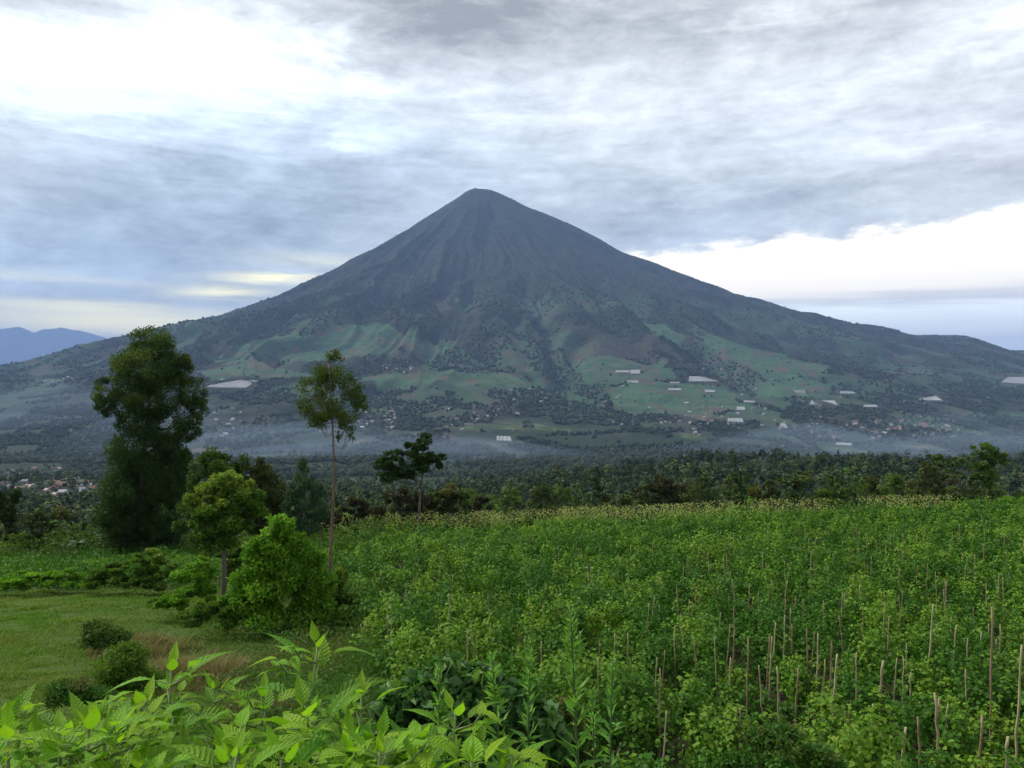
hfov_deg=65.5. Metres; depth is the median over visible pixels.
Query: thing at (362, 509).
bushy tree
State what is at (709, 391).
greenhouse
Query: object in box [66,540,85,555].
banana plant
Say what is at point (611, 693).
horseweed
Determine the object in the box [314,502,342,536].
bushy tree
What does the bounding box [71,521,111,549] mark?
bushy tree
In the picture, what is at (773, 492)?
bushy tree
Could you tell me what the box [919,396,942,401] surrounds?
greenhouse
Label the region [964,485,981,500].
belt tree
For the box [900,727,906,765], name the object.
bamboo stake
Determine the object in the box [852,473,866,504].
belt tree
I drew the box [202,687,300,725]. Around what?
shrub
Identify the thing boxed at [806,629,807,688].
bamboo stake
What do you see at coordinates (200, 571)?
leafy shrub
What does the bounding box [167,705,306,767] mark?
nettle plant
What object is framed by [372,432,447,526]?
layered tree
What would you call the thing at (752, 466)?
belt tree
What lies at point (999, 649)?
bamboo stake
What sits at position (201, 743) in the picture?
nettle plant
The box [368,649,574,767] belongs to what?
leafy shrub
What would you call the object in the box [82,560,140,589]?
leafy shrub
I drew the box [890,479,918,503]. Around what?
belt tree
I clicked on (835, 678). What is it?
bamboo stake
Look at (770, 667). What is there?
bamboo stake
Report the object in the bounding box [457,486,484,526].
belt tree
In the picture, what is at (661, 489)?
bushy tree
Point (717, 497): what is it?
belt tree
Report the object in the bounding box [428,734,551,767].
nettle plant
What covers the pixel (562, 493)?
belt tree
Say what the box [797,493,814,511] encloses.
belt tree
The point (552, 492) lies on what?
belt tree
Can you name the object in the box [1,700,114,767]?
nettle plant
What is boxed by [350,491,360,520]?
belt tree
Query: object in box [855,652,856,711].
bamboo stake
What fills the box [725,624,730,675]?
bamboo stake
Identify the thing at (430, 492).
belt tree
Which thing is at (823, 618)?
bamboo stake
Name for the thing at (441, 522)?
belt tree
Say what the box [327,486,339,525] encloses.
belt tree
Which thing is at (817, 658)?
bamboo stake
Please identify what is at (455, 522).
belt tree
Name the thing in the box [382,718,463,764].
nettle plant
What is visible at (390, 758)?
nettle plant
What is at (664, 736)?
bamboo stake
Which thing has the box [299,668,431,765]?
nettle plant
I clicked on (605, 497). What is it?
bushy tree
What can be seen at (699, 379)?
greenhouse
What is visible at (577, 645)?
horseweed
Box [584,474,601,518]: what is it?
belt tree
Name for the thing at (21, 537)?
bushy tree
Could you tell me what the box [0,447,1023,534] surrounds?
valley woods
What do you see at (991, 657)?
bamboo stake
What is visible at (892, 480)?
belt tree
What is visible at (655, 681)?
bamboo stake
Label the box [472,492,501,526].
belt tree
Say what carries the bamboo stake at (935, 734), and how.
on the ground at (474, 434)
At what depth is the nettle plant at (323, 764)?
2.33 m
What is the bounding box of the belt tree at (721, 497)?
[707,487,728,511]
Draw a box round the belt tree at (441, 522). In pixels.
[426,514,455,527]
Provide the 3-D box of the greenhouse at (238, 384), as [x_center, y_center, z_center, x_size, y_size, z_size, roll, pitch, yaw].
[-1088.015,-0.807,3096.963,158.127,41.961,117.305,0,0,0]
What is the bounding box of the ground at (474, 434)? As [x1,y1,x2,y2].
[0,418,1023,767]
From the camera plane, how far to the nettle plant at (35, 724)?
2.12 m
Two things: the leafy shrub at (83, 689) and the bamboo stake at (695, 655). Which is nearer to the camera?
the leafy shrub at (83, 689)
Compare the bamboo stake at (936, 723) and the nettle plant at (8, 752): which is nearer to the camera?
the nettle plant at (8, 752)
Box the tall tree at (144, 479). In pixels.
[89,324,208,555]
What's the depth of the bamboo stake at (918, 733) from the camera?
10.63 m
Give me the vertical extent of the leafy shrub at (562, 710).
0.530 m
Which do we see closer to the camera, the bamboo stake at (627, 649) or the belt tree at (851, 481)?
the bamboo stake at (627, 649)
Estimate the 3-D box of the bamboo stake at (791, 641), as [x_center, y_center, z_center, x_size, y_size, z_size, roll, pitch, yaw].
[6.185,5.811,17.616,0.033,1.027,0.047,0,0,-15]
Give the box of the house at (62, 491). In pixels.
[58,489,68,495]
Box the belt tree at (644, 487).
[634,481,651,519]
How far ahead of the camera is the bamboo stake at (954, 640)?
15.04 m
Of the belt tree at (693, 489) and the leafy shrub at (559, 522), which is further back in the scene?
the belt tree at (693, 489)
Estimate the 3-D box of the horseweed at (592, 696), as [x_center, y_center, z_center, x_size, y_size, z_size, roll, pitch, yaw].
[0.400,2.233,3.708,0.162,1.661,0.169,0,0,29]
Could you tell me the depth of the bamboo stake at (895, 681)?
13.94 m
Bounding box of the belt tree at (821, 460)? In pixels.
[815,454,828,469]
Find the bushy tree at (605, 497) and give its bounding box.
[584,477,609,513]
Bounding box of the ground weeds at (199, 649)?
[0,565,422,752]
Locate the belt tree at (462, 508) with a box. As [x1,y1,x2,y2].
[454,493,473,525]
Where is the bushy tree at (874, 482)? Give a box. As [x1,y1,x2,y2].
[863,474,888,509]
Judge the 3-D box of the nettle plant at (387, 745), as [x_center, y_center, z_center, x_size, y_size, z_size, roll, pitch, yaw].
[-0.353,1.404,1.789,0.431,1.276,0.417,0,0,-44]
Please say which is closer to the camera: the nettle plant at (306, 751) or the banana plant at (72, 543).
the nettle plant at (306, 751)
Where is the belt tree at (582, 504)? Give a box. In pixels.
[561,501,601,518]
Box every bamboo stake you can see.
[467,629,467,661]
[597,658,598,718]
[626,632,628,684]
[653,657,656,712]
[659,668,660,759]
[662,650,664,688]
[662,710,666,766]
[674,631,675,689]
[681,617,683,657]
[694,638,696,678]
[714,636,717,701]
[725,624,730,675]
[729,657,730,686]
[730,630,734,686]
[733,606,734,668]
[739,707,740,748]
[746,638,748,717]
[758,591,758,631]
[758,665,762,716]
[765,635,769,702]
[768,636,772,698]
[772,622,775,681]
[776,666,779,722]
[783,615,784,663]
[791,624,792,658]
[794,668,798,728]
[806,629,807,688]
[811,632,814,672]
[816,633,818,695]
[818,659,825,738]
[823,600,823,648]
[827,641,831,721]
[831,654,837,714]
[839,616,844,664]
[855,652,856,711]
[877,660,883,723]
[886,617,889,672]
[892,658,897,715]
[899,596,901,640]
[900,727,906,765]
[902,657,903,725]
[909,672,910,702]
[917,717,920,763]
[927,604,933,676]
[932,699,939,760]
[933,692,940,762]
[942,703,948,764]
[952,625,956,664]
[965,669,966,728]
[966,638,967,696]
[977,715,982,767]
[989,607,993,741]
[997,624,1000,710]
[1005,736,1009,767]
[1014,645,1022,760]
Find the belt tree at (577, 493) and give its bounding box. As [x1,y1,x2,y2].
[572,483,584,512]
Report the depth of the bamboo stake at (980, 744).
10.10 m
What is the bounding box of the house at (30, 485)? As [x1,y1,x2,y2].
[24,484,34,490]
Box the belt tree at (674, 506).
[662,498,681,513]
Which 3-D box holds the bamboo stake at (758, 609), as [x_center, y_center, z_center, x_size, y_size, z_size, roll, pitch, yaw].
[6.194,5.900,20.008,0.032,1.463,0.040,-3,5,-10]
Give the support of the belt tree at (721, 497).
on the ground at (474, 434)
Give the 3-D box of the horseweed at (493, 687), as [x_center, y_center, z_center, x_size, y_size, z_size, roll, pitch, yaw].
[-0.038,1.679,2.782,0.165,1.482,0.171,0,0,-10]
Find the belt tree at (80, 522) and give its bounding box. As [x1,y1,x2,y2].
[61,520,99,531]
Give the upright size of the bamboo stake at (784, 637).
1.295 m
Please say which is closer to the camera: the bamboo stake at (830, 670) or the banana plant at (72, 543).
the bamboo stake at (830, 670)
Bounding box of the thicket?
[0,509,400,558]
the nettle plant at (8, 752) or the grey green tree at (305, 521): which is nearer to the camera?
the nettle plant at (8, 752)
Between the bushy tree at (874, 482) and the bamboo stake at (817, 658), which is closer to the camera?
the bamboo stake at (817, 658)
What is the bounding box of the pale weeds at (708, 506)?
[314,493,1008,530]
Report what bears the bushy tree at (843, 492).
on the ground at (474, 434)
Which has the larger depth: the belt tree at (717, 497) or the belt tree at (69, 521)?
the belt tree at (717, 497)
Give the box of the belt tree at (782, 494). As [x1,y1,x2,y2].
[781,480,786,499]
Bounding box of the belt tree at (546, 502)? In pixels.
[535,501,554,520]
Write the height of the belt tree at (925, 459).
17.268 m
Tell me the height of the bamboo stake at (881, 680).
1.377 m
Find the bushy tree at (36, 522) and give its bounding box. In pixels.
[22,510,59,544]
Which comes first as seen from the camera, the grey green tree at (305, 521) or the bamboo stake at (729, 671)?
the bamboo stake at (729, 671)
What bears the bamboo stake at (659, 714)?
on the ground at (474, 434)
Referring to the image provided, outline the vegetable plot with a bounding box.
[0,538,352,591]
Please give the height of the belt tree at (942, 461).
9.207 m
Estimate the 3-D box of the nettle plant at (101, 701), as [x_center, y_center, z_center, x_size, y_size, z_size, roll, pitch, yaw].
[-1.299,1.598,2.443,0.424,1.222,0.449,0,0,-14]
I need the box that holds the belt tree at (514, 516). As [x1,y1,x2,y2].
[499,482,519,523]
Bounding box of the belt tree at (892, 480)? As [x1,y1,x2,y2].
[876,472,910,505]
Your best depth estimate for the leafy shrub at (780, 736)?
7.15 m
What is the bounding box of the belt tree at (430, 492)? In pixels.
[422,488,447,525]
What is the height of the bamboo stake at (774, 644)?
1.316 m
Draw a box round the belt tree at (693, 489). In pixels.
[677,483,700,513]
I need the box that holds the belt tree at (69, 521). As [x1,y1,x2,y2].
[58,507,72,529]
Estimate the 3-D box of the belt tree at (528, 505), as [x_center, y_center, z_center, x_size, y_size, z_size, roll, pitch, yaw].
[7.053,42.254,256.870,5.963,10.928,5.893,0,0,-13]
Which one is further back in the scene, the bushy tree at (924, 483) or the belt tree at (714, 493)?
the belt tree at (714, 493)
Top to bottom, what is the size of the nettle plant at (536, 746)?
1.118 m
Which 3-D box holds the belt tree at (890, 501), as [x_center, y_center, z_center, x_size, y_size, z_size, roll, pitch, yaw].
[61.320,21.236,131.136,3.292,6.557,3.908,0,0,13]
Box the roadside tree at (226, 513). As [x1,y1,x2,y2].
[181,469,269,609]
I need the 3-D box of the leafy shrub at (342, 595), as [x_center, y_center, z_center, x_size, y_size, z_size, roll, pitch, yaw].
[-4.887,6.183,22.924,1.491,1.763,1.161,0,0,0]
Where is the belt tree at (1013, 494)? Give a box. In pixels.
[1010,490,1023,498]
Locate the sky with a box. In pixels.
[0,0,1023,350]
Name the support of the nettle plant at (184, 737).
on the ground at (474, 434)
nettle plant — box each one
[0,682,50,764]
[0,690,183,767]
[0,698,90,767]
[0,709,83,767]
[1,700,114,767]
[3,708,105,767]
[3,729,18,762]
[19,731,99,767]
[22,721,123,767]
[39,694,131,767]
[62,735,160,766]
[65,733,190,767]
[66,708,159,759]
[73,696,182,767]
[93,692,182,767]
[97,673,227,763]
[102,640,241,765]
[115,723,251,767]
[121,705,218,767]
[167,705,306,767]
[168,722,301,767]
[173,671,273,748]
[190,720,264,767]
[191,670,322,749]
[210,729,263,766]
[225,738,290,767]
[234,619,394,767]
[241,746,273,763]
[244,722,348,767]
[247,673,377,767]
[247,746,317,766]
[265,707,432,767]
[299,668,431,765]
[313,705,421,767]
[318,752,384,766]
[319,738,392,767]
[339,725,459,767]
[368,732,410,767]
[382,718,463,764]
[385,727,450,767]
[387,688,521,767]
[392,719,483,767]
[418,748,469,767]
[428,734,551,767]
[458,717,522,767]
[479,733,554,767]
[487,732,558,767]
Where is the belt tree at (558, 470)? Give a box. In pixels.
[550,464,565,477]
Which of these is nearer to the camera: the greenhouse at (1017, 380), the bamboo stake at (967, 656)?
the bamboo stake at (967, 656)
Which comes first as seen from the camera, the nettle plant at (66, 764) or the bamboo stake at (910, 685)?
the nettle plant at (66, 764)
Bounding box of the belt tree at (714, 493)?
[690,478,719,513]
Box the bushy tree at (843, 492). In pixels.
[814,482,855,510]
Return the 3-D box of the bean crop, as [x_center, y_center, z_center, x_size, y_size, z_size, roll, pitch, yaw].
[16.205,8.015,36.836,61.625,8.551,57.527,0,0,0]
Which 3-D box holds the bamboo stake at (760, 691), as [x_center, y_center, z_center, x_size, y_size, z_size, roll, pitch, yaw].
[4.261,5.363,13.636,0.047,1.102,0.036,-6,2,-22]
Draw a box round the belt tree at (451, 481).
[447,479,458,525]
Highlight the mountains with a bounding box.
[0,327,106,364]
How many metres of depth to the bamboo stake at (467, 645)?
15.31 m
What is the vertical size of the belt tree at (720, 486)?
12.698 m
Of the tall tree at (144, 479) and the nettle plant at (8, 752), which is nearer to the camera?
the nettle plant at (8, 752)
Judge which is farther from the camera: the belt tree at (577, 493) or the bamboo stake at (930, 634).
the belt tree at (577, 493)
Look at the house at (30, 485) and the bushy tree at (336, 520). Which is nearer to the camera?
the bushy tree at (336, 520)
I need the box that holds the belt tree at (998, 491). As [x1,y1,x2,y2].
[983,486,1005,499]
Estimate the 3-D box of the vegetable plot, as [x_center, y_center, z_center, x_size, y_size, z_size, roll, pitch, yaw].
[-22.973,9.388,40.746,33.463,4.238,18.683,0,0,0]
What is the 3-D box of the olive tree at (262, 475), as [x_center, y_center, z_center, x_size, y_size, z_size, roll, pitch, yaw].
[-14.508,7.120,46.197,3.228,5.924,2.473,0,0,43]
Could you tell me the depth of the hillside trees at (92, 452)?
2604.55 m
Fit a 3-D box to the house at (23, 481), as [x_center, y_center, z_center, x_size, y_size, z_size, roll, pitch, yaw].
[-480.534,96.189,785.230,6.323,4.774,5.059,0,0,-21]
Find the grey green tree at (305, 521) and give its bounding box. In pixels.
[278,456,331,536]
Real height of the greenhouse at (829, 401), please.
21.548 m
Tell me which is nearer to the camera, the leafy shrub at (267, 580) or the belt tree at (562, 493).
the leafy shrub at (267, 580)
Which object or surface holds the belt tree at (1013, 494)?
on the ground at (474, 434)
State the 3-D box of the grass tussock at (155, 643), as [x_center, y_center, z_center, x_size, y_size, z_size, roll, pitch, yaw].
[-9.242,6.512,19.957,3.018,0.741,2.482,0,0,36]
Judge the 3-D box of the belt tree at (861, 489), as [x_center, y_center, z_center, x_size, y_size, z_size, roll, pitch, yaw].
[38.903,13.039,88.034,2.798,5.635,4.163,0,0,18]
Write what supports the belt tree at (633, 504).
on the ground at (474, 434)
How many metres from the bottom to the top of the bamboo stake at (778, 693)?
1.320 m
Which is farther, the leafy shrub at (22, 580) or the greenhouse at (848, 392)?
the greenhouse at (848, 392)
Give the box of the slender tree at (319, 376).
[291,348,369,572]
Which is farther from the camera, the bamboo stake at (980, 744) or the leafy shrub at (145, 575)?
the leafy shrub at (145, 575)
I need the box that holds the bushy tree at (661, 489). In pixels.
[635,474,695,514]
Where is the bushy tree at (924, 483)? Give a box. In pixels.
[910,462,946,508]
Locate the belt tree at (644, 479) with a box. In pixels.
[636,476,651,519]
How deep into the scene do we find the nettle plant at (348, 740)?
1.91 m
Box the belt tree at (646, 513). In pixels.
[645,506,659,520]
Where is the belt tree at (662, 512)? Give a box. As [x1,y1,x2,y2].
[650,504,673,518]
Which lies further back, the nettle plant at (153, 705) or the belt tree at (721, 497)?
the belt tree at (721, 497)
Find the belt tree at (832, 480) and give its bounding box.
[820,474,846,507]
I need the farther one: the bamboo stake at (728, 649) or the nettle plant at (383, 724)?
the bamboo stake at (728, 649)
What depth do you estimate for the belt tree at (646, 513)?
119.05 m
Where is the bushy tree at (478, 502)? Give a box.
[469,495,493,525]
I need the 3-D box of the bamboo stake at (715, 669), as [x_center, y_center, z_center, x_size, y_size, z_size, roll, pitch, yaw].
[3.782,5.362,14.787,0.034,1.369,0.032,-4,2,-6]
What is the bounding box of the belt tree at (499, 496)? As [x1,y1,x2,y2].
[491,492,503,505]
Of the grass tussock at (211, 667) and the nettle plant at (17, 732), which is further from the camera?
the grass tussock at (211, 667)
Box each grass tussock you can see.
[77,621,205,659]
[125,642,272,697]
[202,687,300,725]
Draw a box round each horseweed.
[429,663,451,761]
[482,650,514,765]
[510,635,541,763]
[554,599,603,767]
[584,686,603,767]
[597,655,626,767]
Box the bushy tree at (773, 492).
[763,478,783,512]
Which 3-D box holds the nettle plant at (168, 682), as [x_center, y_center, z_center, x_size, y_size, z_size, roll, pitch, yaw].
[-1.105,1.580,2.562,0.513,1.472,0.491,0,0,0]
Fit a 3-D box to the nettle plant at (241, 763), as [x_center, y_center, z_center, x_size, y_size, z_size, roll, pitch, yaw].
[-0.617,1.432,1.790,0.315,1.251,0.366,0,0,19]
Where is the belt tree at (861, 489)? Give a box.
[849,475,876,505]
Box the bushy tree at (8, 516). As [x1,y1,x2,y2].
[0,487,22,555]
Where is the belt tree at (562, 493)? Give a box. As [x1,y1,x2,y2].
[550,481,580,517]
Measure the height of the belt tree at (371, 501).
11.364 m
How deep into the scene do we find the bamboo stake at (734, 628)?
17.41 m
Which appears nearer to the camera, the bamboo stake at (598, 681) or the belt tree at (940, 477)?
the bamboo stake at (598, 681)
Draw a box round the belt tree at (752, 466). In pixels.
[745,462,758,477]
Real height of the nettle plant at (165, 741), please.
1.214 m
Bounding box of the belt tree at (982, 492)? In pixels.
[968,488,1006,499]
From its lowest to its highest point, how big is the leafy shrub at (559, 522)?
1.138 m
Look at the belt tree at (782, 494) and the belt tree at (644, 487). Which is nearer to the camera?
the belt tree at (644, 487)
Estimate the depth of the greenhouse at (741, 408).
2723.59 m
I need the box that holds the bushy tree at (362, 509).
[335,495,386,528]
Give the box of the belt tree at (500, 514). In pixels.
[493,504,509,521]
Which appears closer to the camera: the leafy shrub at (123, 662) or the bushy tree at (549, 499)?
the leafy shrub at (123, 662)
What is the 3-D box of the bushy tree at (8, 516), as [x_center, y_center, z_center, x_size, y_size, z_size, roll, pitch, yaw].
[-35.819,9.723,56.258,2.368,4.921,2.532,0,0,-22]
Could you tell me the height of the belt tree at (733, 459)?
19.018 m
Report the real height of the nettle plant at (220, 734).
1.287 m
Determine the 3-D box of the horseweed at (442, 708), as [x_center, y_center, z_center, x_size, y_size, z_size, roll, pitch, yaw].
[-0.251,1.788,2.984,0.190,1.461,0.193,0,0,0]
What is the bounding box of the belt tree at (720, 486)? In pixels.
[717,483,732,501]
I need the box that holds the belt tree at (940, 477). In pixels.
[913,463,952,498]
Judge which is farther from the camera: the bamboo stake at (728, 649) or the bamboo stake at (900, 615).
the bamboo stake at (900, 615)
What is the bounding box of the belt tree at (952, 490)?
[896,483,967,508]
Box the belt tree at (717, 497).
[709,482,721,510]
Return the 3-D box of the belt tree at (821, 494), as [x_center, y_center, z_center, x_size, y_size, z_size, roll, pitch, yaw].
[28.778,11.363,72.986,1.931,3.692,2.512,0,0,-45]
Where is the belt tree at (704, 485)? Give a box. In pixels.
[696,466,715,514]
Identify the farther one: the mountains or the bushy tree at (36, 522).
the mountains
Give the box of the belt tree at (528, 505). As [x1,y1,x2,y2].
[525,500,536,515]
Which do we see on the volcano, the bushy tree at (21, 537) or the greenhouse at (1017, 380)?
the greenhouse at (1017, 380)
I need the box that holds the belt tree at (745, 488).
[722,477,758,506]
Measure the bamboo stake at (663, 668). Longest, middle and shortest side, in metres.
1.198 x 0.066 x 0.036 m
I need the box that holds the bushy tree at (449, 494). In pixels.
[432,483,465,527]
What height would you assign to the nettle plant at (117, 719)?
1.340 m
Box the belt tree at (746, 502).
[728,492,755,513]
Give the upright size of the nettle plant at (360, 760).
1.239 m
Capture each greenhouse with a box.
[206,379,256,388]
[497,436,511,441]
[616,370,629,372]
[630,370,639,374]
[668,388,681,390]
[689,376,718,381]
[705,389,715,392]
[728,418,743,422]
[737,406,745,410]
[794,390,805,393]
[810,400,837,404]
[835,442,851,446]
[840,391,854,393]
[863,405,877,407]
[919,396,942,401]
[1001,377,1023,384]
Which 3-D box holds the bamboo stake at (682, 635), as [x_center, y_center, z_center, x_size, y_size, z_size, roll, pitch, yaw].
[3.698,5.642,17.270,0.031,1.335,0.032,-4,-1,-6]
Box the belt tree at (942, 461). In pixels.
[926,453,972,492]
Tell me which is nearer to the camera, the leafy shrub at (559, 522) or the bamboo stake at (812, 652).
the bamboo stake at (812, 652)
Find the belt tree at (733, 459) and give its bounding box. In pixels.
[729,449,738,473]
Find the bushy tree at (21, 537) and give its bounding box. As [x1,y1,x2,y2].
[8,532,44,550]
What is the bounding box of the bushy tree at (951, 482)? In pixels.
[933,478,973,503]
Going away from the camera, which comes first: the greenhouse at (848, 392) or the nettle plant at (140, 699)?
the nettle plant at (140, 699)
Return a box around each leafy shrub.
[0,567,85,590]
[40,675,118,711]
[73,617,134,653]
[79,639,167,697]
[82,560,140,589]
[127,547,178,592]
[145,592,189,610]
[167,555,217,601]
[175,599,237,627]
[199,536,248,581]
[216,513,337,634]
[324,566,362,629]
[342,526,363,539]
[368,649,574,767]
[510,516,536,529]
[541,688,606,767]
[543,520,562,526]
[714,718,850,767]
[997,495,1023,507]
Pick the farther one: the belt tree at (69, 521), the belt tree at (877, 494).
the belt tree at (877, 494)
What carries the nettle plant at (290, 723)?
on the ground at (474, 434)
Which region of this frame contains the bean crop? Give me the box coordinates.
[327,495,1023,767]
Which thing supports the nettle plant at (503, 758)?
on the ground at (474, 434)
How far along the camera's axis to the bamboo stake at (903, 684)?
12.71 m
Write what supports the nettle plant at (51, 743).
on the ground at (474, 434)
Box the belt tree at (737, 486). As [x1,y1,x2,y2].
[723,470,755,504]
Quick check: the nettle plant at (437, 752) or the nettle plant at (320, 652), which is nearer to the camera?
the nettle plant at (437, 752)
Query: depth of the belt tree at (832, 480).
83.85 m
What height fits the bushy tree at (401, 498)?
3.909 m
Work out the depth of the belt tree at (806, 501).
89.78 m
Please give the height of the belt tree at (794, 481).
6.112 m
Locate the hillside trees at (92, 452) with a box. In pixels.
[0,188,1023,478]
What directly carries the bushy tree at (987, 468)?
on the ground at (474, 434)
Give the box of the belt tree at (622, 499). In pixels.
[611,490,635,522]
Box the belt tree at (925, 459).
[924,450,931,463]
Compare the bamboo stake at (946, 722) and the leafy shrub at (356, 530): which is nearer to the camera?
the bamboo stake at (946, 722)
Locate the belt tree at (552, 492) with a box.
[528,481,561,514]
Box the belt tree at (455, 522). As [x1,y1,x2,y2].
[446,507,467,527]
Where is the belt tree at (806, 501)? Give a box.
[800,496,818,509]
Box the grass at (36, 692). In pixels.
[0,587,354,766]
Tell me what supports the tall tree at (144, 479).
on the ground at (474, 434)
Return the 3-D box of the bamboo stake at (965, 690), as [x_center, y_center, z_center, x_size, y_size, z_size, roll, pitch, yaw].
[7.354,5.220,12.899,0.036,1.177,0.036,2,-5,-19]
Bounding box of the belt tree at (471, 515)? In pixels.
[465,507,485,526]
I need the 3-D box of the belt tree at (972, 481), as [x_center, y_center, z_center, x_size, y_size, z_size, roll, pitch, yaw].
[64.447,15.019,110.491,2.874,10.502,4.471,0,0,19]
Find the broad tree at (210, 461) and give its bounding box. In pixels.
[170,446,256,551]
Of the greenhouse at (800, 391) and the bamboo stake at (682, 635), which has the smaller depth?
the bamboo stake at (682, 635)
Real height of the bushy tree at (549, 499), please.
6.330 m
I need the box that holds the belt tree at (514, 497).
[485,485,523,523]
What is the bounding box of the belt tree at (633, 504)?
[629,498,640,510]
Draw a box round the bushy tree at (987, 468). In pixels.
[970,441,1010,502]
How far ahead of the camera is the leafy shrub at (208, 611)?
21.42 m
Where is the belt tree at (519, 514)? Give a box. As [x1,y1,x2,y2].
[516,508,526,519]
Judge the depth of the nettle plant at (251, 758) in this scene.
1.89 m
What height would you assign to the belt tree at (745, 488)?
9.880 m
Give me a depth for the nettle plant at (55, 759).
1.92 m
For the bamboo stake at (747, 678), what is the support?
on the ground at (474, 434)
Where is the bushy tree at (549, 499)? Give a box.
[530,483,551,520]
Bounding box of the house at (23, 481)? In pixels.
[21,479,27,483]
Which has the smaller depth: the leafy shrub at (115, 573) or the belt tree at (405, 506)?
the leafy shrub at (115, 573)
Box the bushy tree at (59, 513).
[44,506,80,541]
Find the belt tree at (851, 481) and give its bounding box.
[847,468,859,509]
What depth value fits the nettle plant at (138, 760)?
1.78 m
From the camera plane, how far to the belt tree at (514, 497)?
76.25 m
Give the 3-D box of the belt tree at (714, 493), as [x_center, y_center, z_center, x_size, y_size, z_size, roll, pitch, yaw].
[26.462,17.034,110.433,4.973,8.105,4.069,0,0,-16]
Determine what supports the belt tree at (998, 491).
on the ground at (474, 434)
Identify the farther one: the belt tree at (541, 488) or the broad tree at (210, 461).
the belt tree at (541, 488)
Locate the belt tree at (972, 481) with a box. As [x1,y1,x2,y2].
[966,455,986,496]
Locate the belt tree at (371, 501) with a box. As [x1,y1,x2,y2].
[367,498,376,508]
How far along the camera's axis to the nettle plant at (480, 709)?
2.30 m
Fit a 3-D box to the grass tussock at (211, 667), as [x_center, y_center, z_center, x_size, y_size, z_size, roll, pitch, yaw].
[-6.996,6.079,16.927,3.550,0.934,3.226,0,0,0]
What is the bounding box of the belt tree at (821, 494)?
[813,487,837,508]
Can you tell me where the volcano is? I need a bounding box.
[0,188,1023,431]
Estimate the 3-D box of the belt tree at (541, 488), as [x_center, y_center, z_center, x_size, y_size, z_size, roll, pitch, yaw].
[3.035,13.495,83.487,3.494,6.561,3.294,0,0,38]
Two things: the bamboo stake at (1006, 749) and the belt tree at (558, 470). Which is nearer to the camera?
the bamboo stake at (1006, 749)
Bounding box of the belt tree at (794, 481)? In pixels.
[776,470,813,511]
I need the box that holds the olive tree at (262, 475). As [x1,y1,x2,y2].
[241,457,287,537]
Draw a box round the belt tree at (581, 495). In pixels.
[578,487,587,511]
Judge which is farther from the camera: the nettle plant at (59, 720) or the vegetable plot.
the vegetable plot
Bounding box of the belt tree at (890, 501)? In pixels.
[876,495,892,506]
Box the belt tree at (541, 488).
[526,482,559,519]
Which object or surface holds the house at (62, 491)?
on the ground at (474, 434)
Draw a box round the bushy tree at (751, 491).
[747,486,771,511]
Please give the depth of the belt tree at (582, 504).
87.02 m
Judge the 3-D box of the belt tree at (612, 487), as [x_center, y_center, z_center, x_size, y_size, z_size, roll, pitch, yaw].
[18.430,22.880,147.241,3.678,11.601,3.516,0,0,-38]
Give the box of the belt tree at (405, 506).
[397,503,417,519]
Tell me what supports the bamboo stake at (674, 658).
on the ground at (474, 434)
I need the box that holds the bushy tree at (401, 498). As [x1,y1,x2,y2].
[370,485,447,529]
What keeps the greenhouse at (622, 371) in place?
on the volcano
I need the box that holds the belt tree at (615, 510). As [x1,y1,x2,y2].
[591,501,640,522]
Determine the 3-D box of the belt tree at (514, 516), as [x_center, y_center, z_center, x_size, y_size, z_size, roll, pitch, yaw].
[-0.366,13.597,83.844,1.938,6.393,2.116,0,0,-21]
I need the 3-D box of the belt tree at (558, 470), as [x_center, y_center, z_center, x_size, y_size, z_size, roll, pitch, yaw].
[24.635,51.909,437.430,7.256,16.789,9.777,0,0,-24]
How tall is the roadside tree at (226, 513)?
4.733 m
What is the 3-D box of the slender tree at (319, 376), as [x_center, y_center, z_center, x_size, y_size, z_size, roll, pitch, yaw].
[-6.155,3.192,27.054,2.652,8.895,1.571,0,0,0]
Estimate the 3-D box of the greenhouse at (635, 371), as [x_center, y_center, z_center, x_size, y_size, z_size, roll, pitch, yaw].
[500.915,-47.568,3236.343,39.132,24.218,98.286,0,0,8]
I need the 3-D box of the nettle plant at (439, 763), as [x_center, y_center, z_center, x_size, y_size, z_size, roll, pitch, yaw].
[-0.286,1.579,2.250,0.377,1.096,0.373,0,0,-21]
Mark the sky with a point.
(162, 162)
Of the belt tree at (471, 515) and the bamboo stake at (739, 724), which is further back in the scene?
the belt tree at (471, 515)
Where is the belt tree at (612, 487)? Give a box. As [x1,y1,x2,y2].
[606,477,618,516]
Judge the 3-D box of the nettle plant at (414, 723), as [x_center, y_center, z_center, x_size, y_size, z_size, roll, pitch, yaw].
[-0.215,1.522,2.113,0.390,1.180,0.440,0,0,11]
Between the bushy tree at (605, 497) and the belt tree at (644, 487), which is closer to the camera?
the belt tree at (644, 487)
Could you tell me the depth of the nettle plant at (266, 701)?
2.59 m
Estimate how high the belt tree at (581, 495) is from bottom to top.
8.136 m
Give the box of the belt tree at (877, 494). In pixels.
[867,485,895,506]

